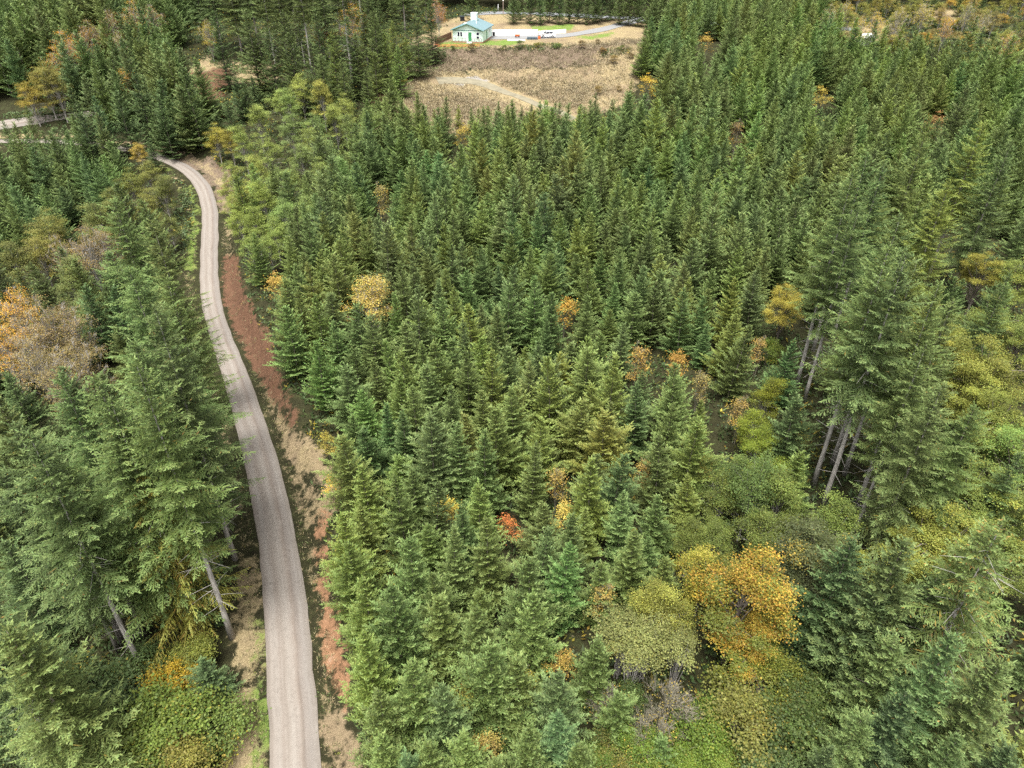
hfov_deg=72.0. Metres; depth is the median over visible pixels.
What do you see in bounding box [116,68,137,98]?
birch tree
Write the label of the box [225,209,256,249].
alder tree
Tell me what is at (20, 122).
gravel road
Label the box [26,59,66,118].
alder tree
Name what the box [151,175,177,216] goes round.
alder tree
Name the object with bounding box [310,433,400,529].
young fir
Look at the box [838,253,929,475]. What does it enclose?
old fir
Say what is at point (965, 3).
alder tree
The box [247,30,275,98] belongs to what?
spreading fir
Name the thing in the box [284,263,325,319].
young fir
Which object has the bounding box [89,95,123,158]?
young fir
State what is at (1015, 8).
alder tree
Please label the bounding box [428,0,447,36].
birch tree
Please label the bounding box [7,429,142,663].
old fir
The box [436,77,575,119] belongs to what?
gravel track
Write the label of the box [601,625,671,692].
willow shrub
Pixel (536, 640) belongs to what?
young fir
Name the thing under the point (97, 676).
leafy shrub
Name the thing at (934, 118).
sapling
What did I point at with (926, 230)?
young fir
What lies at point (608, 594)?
sapling
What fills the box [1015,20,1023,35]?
alder tree
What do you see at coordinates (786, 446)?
young fir
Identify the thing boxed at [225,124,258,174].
alder tree
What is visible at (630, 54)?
leafy shrub
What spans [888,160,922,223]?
young fir
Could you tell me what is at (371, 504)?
young fir
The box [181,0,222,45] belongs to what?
old fir
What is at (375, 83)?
spreading fir
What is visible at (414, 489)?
young fir
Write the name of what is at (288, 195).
young fir
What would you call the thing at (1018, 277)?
maple tree
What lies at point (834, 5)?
alder tree
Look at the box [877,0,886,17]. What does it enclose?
young fir
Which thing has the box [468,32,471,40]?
door
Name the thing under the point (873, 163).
young fir
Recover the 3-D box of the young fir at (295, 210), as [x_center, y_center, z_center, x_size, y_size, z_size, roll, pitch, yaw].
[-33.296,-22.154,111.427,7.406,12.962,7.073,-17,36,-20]
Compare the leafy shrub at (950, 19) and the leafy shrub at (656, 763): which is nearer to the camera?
the leafy shrub at (656, 763)
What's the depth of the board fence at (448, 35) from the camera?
201.83 m
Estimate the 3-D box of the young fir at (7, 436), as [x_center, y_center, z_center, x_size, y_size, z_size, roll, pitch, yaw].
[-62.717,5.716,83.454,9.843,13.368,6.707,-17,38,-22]
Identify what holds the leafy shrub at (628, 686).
on the ground at (312, 514)
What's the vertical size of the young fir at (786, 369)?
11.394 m
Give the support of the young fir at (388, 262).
on the ground at (312, 514)
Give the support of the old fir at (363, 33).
on the ground at (312, 514)
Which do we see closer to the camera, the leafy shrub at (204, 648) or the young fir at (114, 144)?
the leafy shrub at (204, 648)
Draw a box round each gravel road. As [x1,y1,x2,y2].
[0,111,91,129]
[0,139,320,767]
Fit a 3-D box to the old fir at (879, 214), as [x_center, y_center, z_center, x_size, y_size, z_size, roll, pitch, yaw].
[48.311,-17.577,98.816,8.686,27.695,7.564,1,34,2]
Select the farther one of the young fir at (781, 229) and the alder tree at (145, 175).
the alder tree at (145, 175)
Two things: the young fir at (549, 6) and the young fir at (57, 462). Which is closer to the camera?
the young fir at (57, 462)
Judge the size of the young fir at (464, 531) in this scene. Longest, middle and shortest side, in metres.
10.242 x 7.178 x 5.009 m
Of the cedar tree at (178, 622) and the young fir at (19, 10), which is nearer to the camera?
the cedar tree at (178, 622)
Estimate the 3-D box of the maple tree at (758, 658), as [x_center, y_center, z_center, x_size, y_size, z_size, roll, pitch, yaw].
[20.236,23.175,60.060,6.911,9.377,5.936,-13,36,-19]
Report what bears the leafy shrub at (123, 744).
on the ground at (312, 514)
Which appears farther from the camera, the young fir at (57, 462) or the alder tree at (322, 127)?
the alder tree at (322, 127)
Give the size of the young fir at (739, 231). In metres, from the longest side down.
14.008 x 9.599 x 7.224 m
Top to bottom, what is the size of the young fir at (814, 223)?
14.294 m
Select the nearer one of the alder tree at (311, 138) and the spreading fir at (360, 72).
the alder tree at (311, 138)
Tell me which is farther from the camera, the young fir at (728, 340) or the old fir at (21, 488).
the young fir at (728, 340)
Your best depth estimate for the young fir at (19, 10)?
174.64 m
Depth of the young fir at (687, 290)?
103.86 m
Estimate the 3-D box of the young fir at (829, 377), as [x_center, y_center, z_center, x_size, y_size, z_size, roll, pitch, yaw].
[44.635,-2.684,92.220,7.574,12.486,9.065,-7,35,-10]
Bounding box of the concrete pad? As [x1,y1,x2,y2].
[507,39,525,40]
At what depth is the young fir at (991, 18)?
210.43 m
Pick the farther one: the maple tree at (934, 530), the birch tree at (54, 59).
the birch tree at (54, 59)
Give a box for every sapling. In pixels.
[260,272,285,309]
[317,430,338,459]
[321,474,339,501]
[375,182,390,225]
[427,494,461,527]
[450,679,480,721]
[454,122,470,144]
[472,727,505,762]
[494,512,522,548]
[524,666,538,694]
[538,644,579,681]
[544,467,571,513]
[548,498,574,534]
[553,296,579,333]
[587,582,616,618]
[622,342,651,391]
[631,455,651,488]
[638,73,659,106]
[666,348,691,376]
[690,370,710,411]
[700,33,713,63]
[725,395,749,443]
[730,118,743,158]
[747,336,767,375]
[813,86,833,111]
[925,110,947,135]
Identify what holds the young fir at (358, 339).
on the ground at (312, 514)
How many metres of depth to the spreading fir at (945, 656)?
49.38 m
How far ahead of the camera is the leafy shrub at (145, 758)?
54.73 m
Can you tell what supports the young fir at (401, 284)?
on the ground at (312, 514)
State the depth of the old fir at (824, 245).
86.98 m
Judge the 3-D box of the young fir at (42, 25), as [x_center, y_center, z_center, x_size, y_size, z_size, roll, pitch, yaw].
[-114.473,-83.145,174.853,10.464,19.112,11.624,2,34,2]
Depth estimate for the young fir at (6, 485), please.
70.16 m
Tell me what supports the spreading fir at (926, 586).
on the ground at (312, 514)
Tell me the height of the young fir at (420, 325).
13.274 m
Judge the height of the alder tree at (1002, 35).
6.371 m
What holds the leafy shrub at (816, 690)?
on the ground at (312, 514)
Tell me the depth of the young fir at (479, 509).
70.35 m
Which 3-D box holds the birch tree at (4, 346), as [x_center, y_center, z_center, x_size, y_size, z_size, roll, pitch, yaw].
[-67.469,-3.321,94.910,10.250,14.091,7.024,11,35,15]
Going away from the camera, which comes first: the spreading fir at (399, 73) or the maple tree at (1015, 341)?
the maple tree at (1015, 341)
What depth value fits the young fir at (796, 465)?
74.12 m
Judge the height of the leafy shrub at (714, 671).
6.131 m
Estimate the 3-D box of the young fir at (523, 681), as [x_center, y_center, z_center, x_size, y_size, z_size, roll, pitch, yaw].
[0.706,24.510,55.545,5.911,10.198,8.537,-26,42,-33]
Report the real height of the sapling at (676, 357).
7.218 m
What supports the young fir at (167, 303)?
on the ground at (312, 514)
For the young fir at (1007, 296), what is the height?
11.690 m
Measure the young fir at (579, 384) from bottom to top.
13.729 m
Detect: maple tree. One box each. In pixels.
[670,542,806,674]
[720,608,789,686]
[762,281,805,342]
[762,512,863,630]
[854,523,936,595]
[877,489,989,607]
[897,322,985,391]
[904,450,1020,537]
[914,496,1021,579]
[931,463,1023,561]
[932,330,1023,407]
[933,366,1021,436]
[949,379,1023,475]
[951,292,1023,355]
[952,251,1009,314]
[963,422,1023,494]
[972,312,1023,393]
[975,505,1023,604]
[986,257,1023,311]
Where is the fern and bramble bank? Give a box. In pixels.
[0,42,631,253]
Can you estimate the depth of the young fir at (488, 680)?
53.90 m
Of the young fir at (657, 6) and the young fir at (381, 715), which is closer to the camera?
the young fir at (381, 715)
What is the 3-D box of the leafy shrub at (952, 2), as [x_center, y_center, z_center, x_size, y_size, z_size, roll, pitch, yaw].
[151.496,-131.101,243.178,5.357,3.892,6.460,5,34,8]
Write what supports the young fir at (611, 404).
on the ground at (312, 514)
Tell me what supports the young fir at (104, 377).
on the ground at (312, 514)
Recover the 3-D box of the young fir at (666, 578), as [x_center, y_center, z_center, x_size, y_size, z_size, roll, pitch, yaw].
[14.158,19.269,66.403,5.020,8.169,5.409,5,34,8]
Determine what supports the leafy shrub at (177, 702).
on the ground at (312, 514)
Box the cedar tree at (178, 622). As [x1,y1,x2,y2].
[117,469,251,671]
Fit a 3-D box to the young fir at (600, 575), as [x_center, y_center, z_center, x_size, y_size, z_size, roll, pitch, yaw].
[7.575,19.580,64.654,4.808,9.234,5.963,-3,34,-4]
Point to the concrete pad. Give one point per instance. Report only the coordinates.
(515, 40)
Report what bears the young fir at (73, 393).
on the ground at (312, 514)
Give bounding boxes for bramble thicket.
[237,37,656,160]
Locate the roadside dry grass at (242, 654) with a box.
[184,221,363,767]
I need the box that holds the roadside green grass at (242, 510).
[162,157,339,767]
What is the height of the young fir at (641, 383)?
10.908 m
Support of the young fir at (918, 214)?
on the ground at (312, 514)
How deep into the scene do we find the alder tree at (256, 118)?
150.11 m
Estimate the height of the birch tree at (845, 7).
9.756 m
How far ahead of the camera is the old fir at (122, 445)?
56.20 m
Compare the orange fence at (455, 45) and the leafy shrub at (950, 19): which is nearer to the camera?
the orange fence at (455, 45)
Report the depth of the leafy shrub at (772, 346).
99.92 m
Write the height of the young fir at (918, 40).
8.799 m
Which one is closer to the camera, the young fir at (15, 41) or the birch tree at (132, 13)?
the young fir at (15, 41)
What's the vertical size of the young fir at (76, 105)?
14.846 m
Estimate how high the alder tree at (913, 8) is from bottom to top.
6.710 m
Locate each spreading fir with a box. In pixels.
[0,613,163,767]
[204,10,245,89]
[230,7,280,97]
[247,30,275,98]
[257,28,288,105]
[274,9,309,100]
[281,32,312,111]
[298,38,336,116]
[306,53,341,123]
[307,7,339,97]
[321,33,356,108]
[335,60,359,123]
[339,15,367,96]
[347,31,374,98]
[356,69,376,116]
[363,10,396,90]
[364,51,388,108]
[377,30,398,89]
[384,20,406,82]
[390,45,413,97]
[401,38,415,79]
[403,13,436,77]
[416,0,446,64]
[767,533,870,682]
[782,585,899,734]
[783,703,880,767]
[786,533,924,719]
[791,743,838,767]
[805,626,919,744]
[836,689,921,767]
[858,629,967,767]
[880,571,953,696]
[900,651,1023,767]
[904,729,976,767]
[964,736,1023,767]
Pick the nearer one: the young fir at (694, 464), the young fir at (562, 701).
the young fir at (562, 701)
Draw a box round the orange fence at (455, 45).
[434,44,475,46]
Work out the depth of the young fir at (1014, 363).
99.77 m
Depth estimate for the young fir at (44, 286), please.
108.82 m
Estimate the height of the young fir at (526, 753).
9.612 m
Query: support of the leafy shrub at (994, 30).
on the ground at (312, 514)
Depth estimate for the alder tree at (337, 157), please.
137.24 m
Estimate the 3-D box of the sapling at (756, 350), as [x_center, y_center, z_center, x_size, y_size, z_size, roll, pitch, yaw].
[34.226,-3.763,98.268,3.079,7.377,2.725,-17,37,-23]
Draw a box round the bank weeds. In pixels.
[225,251,296,430]
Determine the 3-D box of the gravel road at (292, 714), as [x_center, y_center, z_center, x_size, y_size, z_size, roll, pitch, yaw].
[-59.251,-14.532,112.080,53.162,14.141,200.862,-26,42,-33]
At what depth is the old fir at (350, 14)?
171.12 m
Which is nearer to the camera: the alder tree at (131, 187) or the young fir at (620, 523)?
the young fir at (620, 523)
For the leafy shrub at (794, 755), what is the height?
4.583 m
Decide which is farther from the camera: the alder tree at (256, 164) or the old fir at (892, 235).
the alder tree at (256, 164)
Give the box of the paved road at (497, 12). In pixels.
[467,11,851,30]
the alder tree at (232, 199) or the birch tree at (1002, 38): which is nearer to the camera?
the alder tree at (232, 199)
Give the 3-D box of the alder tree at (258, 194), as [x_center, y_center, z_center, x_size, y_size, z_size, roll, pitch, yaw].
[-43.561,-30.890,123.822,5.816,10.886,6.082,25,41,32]
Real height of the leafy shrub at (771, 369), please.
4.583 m
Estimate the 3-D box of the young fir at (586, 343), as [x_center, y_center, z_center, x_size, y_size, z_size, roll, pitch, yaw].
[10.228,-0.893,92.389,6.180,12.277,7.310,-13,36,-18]
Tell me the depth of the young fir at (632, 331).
102.22 m
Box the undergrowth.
[0,1,1023,767]
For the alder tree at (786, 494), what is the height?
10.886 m
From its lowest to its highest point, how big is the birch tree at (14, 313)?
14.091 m
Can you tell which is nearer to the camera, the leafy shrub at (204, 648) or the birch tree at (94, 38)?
the leafy shrub at (204, 648)
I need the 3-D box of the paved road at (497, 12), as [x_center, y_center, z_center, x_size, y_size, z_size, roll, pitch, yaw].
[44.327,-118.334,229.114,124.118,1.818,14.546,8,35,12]
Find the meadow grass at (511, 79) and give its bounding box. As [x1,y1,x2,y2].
[377,58,646,134]
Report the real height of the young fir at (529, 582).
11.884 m
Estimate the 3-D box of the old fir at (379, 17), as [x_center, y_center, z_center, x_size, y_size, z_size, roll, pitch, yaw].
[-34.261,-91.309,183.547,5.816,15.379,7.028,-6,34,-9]
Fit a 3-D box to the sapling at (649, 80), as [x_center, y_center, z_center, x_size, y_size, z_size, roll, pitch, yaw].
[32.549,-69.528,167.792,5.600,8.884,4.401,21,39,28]
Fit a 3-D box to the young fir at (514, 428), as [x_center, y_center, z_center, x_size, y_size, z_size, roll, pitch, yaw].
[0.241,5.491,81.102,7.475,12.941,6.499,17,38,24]
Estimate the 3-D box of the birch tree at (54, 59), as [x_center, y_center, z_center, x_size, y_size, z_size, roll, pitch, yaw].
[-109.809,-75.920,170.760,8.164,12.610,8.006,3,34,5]
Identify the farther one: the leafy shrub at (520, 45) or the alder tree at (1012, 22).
the alder tree at (1012, 22)
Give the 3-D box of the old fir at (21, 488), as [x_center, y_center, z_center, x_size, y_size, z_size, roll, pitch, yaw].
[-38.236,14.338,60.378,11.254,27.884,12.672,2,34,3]
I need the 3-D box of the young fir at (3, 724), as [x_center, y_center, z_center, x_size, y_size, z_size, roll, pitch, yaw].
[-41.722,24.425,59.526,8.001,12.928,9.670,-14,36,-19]
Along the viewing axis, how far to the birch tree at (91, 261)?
113.35 m
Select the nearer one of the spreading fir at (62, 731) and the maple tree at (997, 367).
the spreading fir at (62, 731)
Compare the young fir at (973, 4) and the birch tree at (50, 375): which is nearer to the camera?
the birch tree at (50, 375)
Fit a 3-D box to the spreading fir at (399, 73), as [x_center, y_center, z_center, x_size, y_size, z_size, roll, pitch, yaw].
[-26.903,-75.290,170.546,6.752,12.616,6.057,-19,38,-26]
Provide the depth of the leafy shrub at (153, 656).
63.26 m
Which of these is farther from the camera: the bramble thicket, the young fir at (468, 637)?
the bramble thicket
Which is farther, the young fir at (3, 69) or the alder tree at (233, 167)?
the young fir at (3, 69)
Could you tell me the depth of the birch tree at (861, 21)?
189.57 m
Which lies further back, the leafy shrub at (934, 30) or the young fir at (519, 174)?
the leafy shrub at (934, 30)
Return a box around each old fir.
[0,413,139,646]
[0,573,67,759]
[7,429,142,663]
[19,477,144,654]
[45,456,167,638]
[46,370,141,544]
[82,394,203,633]
[93,196,169,325]
[105,263,250,480]
[108,355,238,640]
[115,337,244,576]
[132,301,255,561]
[153,275,251,467]
[161,343,265,531]
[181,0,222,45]
[196,0,229,52]
[214,0,256,55]
[232,0,269,57]
[249,0,280,69]
[258,0,302,55]
[273,0,300,46]
[282,5,298,61]
[288,0,320,72]
[291,0,307,63]
[298,0,331,48]
[308,0,343,62]
[318,0,351,39]
[326,0,361,83]
[356,0,374,66]
[359,0,377,51]
[373,0,389,62]
[385,0,405,51]
[388,0,418,30]
[413,0,442,23]
[782,169,868,386]
[798,206,873,402]
[803,243,902,487]
[806,149,879,351]
[813,251,936,509]
[817,247,914,465]
[819,241,900,444]
[831,159,895,339]
[832,211,918,421]
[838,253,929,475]
[838,381,963,579]
[845,339,946,537]
[846,515,1023,715]
[853,279,955,508]
[857,298,961,482]
[869,133,933,246]
[889,180,964,330]
[896,402,994,545]
[902,521,999,645]
[911,121,992,280]
[935,140,1020,294]
[950,272,1014,402]
[955,450,1023,533]
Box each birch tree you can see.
[0,282,44,369]
[0,313,70,402]
[0,319,40,391]
[0,335,72,411]
[10,292,83,377]
[31,361,96,423]
[40,46,66,96]
[40,299,109,375]
[44,234,85,272]
[49,334,122,399]
[51,29,84,89]
[63,221,111,296]
[71,25,103,60]
[82,18,106,53]
[86,224,126,281]
[95,9,119,46]
[106,32,130,59]
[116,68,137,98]
[117,0,145,41]
[142,4,167,34]
[196,19,216,61]
[309,20,334,60]
[335,3,370,59]
[335,272,396,327]
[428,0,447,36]
[819,4,836,25]
[836,0,852,28]
[848,15,870,42]
[866,11,886,39]
[886,7,911,47]
[912,0,935,31]
[936,15,955,50]
[960,2,975,31]
[970,9,994,37]
[999,31,1016,53]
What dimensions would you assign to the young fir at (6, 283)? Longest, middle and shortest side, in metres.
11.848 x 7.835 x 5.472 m
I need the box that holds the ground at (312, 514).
[0,0,1023,767]
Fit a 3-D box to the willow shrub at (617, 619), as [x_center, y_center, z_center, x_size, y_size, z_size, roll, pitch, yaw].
[8.777,22.663,60.368,5.348,8.482,5.842,-6,34,-9]
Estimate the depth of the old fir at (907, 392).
66.32 m
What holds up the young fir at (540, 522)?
on the ground at (312, 514)
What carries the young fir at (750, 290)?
on the ground at (312, 514)
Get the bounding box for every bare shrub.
[584,682,646,729]
[624,701,686,762]
[636,667,708,744]
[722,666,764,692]
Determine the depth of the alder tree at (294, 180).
130.81 m
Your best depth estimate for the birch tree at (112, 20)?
185.29 m
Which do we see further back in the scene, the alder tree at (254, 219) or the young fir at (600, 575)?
the alder tree at (254, 219)
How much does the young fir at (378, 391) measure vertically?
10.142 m
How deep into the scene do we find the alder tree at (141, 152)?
147.71 m
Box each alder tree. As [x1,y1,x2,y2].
[0,239,40,295]
[13,81,56,125]
[19,228,60,290]
[21,207,70,273]
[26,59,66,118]
[33,64,71,122]
[52,252,103,323]
[68,289,108,341]
[73,200,116,260]
[98,185,131,229]
[113,167,147,215]
[129,142,147,165]
[130,188,161,226]
[136,160,166,204]
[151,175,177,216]
[158,214,183,248]
[202,122,228,162]
[214,181,237,210]
[216,128,239,165]
[218,161,250,187]
[219,193,242,230]
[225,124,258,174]
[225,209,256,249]
[230,179,258,208]
[236,232,263,263]
[239,206,267,254]
[241,152,270,189]
[245,178,280,232]
[246,103,270,150]
[251,234,285,274]
[255,136,294,178]
[262,215,290,260]
[264,88,296,123]
[265,166,295,199]
[267,196,300,237]
[273,87,303,134]
[277,112,306,158]
[281,166,307,214]
[285,138,315,174]
[287,73,316,120]
[295,194,317,221]
[296,122,329,157]
[300,112,332,149]
[309,156,340,188]
[310,78,333,129]
[310,136,338,176]
[324,93,358,142]
[324,103,344,148]
[333,153,353,180]
[335,113,360,163]
[347,129,380,155]
[357,103,383,132]
[624,571,682,636]
[628,593,699,645]
[669,542,736,616]
[670,512,710,576]
[692,468,749,533]
[693,450,762,514]
[694,512,736,567]
[705,450,788,541]
[723,504,790,569]
[735,406,774,456]
[737,422,780,470]
[749,375,791,422]
[751,465,804,538]
[762,504,804,568]
[808,487,868,552]
[829,1,839,13]
[836,9,859,30]
[862,8,871,22]
[868,0,883,27]
[880,0,896,16]
[882,12,902,37]
[885,34,896,54]
[892,7,904,22]
[900,3,911,25]
[907,4,916,25]
[913,0,921,20]
[931,36,940,53]
[933,4,949,28]
[954,4,965,24]
[954,18,963,29]
[957,0,969,15]
[958,34,973,52]
[967,8,984,32]
[971,28,980,41]
[985,1,998,22]
[985,11,1004,37]
[991,30,1012,49]
[997,0,1015,13]
[1000,28,1013,45]
[1003,0,1018,14]
[1007,17,1017,28]
[1009,4,1017,15]
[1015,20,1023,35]
[1016,30,1023,44]
[1017,8,1023,19]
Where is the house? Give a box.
[450,12,493,43]
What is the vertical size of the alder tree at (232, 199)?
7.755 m
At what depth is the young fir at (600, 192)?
129.92 m
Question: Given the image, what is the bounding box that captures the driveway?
[490,20,640,38]
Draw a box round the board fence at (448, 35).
[435,32,451,42]
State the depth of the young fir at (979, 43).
187.74 m
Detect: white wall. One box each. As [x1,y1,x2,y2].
[492,29,537,35]
[538,29,565,34]
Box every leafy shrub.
[0,685,108,767]
[8,636,134,724]
[18,741,75,767]
[69,668,150,734]
[91,630,177,723]
[102,703,188,767]
[104,720,143,767]
[118,664,234,767]
[123,681,271,767]
[130,645,196,687]
[130,649,223,707]
[149,730,235,767]
[161,628,221,682]
[466,43,476,50]
[515,39,523,47]
[576,736,619,767]
[577,40,586,49]
[588,722,643,767]
[593,85,602,92]
[596,672,652,724]
[600,713,672,767]
[610,55,618,62]
[613,744,684,767]
[625,52,633,56]
[661,684,744,767]
[662,735,714,767]
[687,674,793,767]
[696,640,815,721]
[700,735,746,767]
[713,713,812,767]
[736,679,836,767]
[750,335,786,366]
[756,363,799,390]
[762,658,837,737]
[767,454,809,489]
[774,735,807,767]
[786,431,812,452]
[798,465,811,489]
[840,30,851,40]
[856,2,870,15]
[915,21,927,28]
[918,32,933,44]
[924,28,936,40]
[925,7,935,18]
[927,17,938,23]
[934,1,946,11]
[937,16,955,25]
[945,0,956,8]
[953,30,962,40]
[976,9,988,18]
[983,36,1003,46]
[985,25,997,35]
[997,13,1011,26]
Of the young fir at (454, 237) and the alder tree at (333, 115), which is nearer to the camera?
the young fir at (454, 237)
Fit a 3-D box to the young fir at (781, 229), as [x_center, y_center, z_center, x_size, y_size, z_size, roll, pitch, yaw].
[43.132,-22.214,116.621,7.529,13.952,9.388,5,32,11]
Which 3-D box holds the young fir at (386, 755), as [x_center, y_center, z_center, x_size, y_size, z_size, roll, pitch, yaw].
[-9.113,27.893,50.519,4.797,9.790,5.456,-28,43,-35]
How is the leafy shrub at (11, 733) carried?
on the ground at (312, 514)
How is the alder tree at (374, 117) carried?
on the ground at (312, 514)
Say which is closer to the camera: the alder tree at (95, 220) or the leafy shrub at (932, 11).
the alder tree at (95, 220)
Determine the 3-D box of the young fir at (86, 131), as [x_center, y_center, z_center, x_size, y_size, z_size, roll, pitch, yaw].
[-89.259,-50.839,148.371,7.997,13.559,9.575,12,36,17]
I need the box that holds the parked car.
[539,31,555,37]
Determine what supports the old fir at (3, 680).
on the ground at (312, 514)
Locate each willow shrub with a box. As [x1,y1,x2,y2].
[582,597,653,678]
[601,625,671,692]
[607,603,676,679]
[654,617,704,686]
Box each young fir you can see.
[0,11,34,79]
[0,18,14,71]
[0,37,30,95]
[0,261,26,308]
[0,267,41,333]
[0,326,34,389]
[0,372,65,454]
[0,394,63,478]
[0,414,27,466]
[0,436,21,490]
[0,446,34,504]
[0,461,52,567]
[0,489,27,545]
[0,515,33,583]
[0,538,97,649]
[0,541,36,603]
[0,636,70,755]
[1,13,40,87]
[2,0,41,75]
[12,267,61,343]
[16,0,54,57]
[25,262,74,323]
[26,6,77,68]
[35,441,87,508]
[41,365,107,452]
[44,131,75,179]
[52,247,103,311]
[63,83,99,148]
[63,420,107,471]
[65,258,111,330]
[71,109,107,165]
[74,282,131,362]
[76,584,140,619]
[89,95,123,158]
[90,369,132,431]
[99,284,145,357]
[101,52,143,117]
[107,89,150,155]
[108,181,162,260]
[111,138,134,175]
[120,386,153,455]
[127,70,172,143]
[133,199,182,271]
[143,263,167,307]
[146,77,188,132]
[146,100,176,154]
[146,137,162,171]
[152,94,189,158]
[154,269,203,331]
[156,36,192,97]
[158,42,196,113]
[171,63,219,149]
[223,174,266,235]
[245,163,276,228]
[263,277,316,347]
[263,304,313,380]
[272,168,303,229]
[278,206,325,274]
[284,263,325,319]
[293,290,323,352]
[294,292,345,372]
[295,213,328,281]
[297,262,341,337]
[301,338,342,410]
[308,196,337,264]
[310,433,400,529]
[311,249,339,312]
[312,189,348,250]
[312,292,358,353]
[317,362,377,433]
[317,511,390,595]
[319,539,396,626]
[320,236,380,307]
[321,252,367,323]
[321,319,362,388]
[333,575,409,672]
[334,346,390,404]
[337,629,402,730]
[338,301,381,368]
[344,464,393,547]
[347,686,427,767]
[349,580,445,694]
[351,424,393,495]
[352,504,388,574]
[353,310,400,379]
[364,359,397,425]
[364,728,403,767]
[366,221,407,297]
[370,225,410,290]
[375,402,403,470]
[376,472,429,569]
[378,339,411,401]
[378,453,420,511]
[379,373,417,439]
[379,529,465,630]
[382,319,429,384]
[382,410,420,482]
[385,348,421,412]
[387,259,422,332]
[387,655,457,761]
[393,384,436,466]
[394,283,440,362]
[396,221,438,296]
[396,745,421,767]
[398,410,474,515]
[398,468,436,536]
[402,252,430,320]
[403,589,471,687]
[406,230,443,295]
[406,360,461,431]
[407,523,448,585]
[407,571,464,643]
[408,404,473,487]
[409,680,478,763]
[411,341,433,399]
[411,734,452,767]
[412,478,455,563]
[414,338,467,420]
[418,217,442,280]
[419,192,454,264]
[426,524,488,625]
[428,297,460,361]
[430,421,485,507]
[431,186,469,245]
[431,267,462,329]
[436,603,510,683]
[437,244,473,308]
[439,210,472,269]
[440,384,471,461]
[440,727,492,767]
[441,347,499,431]
[442,636,540,760]
[444,286,467,350]
[445,410,496,472]
[445,501,482,591]
[446,239,480,304]
[450,303,500,369]
[454,319,481,380]
[455,358,488,415]
[455,404,539,497]
[458,585,500,639]
[460,427,512,516]
[461,0,483,19]
[461,515,519,611]
[462,478,509,555]
[464,335,505,394]
[464,347,509,431]
[468,390,498,446]
[476,647,546,748]
[478,346,530,408]
[480,304,518,369]
[483,281,532,351]
[484,164,512,220]
[484,753,515,767]
[489,553,583,649]
[491,264,536,341]
[491,383,534,479]
[492,208,532,276]
[495,588,574,682]
[498,385,539,462]
[500,173,525,239]
[501,0,523,23]
[503,502,564,568]
[503,720,556,767]
[505,161,531,225]
[506,155,534,209]
[509,440,553,524]
[510,0,526,19]
[513,275,566,350]
[514,415,562,496]
[515,360,545,434]
[516,183,539,256]
[516,525,568,594]
[518,142,542,207]
[519,192,567,259]
[519,340,552,384]
[519,354,556,420]
[520,666,596,761]
[522,0,540,23]
[522,236,574,301]
[525,351,575,450]
[532,291,569,362]
[534,0,546,24]
[535,0,559,22]
[536,709,586,767]
[538,357,572,428]
[538,541,590,636]
[546,157,579,227]
[546,511,597,597]
[547,397,613,474]
[550,0,565,23]
[553,341,583,398]
[554,344,615,426]
[558,456,615,551]
[558,738,596,767]
[561,0,575,23]
[562,407,634,493]
[565,379,608,452]
[567,0,584,23]
[567,255,606,320]
[567,632,616,723]
[569,453,610,508]
[569,559,618,634]
[570,335,605,401]
[573,506,602,563]
[582,0,592,24]
[585,687,639,758]
[587,452,642,536]
[588,0,605,23]
[590,156,615,223]
[592,0,611,20]
[592,351,639,439]
[593,258,632,322]
[594,402,634,461]
[598,490,635,569]
[603,0,617,19]
[603,322,639,386]
[605,527,653,616]
[611,0,626,24]
[612,291,655,355]
[614,0,642,25]
[617,371,657,435]
[619,381,653,459]
[625,0,649,26]
[627,208,669,273]
[629,431,684,521]
[631,494,680,560]
[632,402,684,479]
[636,279,667,346]
[637,0,650,23]
[637,555,683,623]
[641,362,693,449]
[648,0,665,17]
[648,729,677,767]
[650,376,696,432]
[651,414,731,516]
[656,287,701,358]
[661,472,716,546]
[662,277,698,345]
[664,237,712,311]
[666,260,697,320]
[674,204,733,288]
[698,192,725,259]
[699,313,751,383]
[704,323,759,401]
[708,210,755,288]
[711,228,763,296]
[723,269,773,343]
[733,267,770,327]
[742,219,770,282]
[744,392,824,464]
[745,447,777,495]
[748,208,796,283]
[750,450,818,521]
[756,337,802,408]
[759,185,789,245]
[768,195,814,251]
[776,218,814,281]
[793,242,839,311]
[795,246,848,322]
[799,182,831,253]
[812,153,851,217]
[817,362,873,399]
[842,206,867,275]
[850,148,885,211]
[855,189,884,263]
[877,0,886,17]
[884,172,934,246]
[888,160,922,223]
[889,0,900,15]
[892,206,932,270]
[896,195,946,265]
[908,290,944,354]
[909,301,955,374]
[911,29,923,59]
[913,275,962,334]
[919,350,959,430]
[920,426,965,488]
[921,0,932,18]
[928,539,1017,655]
[950,0,962,15]
[967,0,975,18]
[969,26,985,59]
[970,282,1015,339]
[971,721,1023,767]
[975,0,986,13]
[986,7,995,33]
[1000,645,1023,693]
[1001,349,1023,377]
[1001,506,1023,571]
[1007,22,1017,45]
[1008,216,1023,257]
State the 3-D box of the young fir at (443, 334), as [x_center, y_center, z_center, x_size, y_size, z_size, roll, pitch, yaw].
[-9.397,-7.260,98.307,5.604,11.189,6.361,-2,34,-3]
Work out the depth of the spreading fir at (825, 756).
50.15 m
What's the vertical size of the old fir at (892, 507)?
24.652 m
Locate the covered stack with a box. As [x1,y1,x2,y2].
[527,37,537,39]
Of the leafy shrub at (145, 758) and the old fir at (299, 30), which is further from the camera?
the old fir at (299, 30)

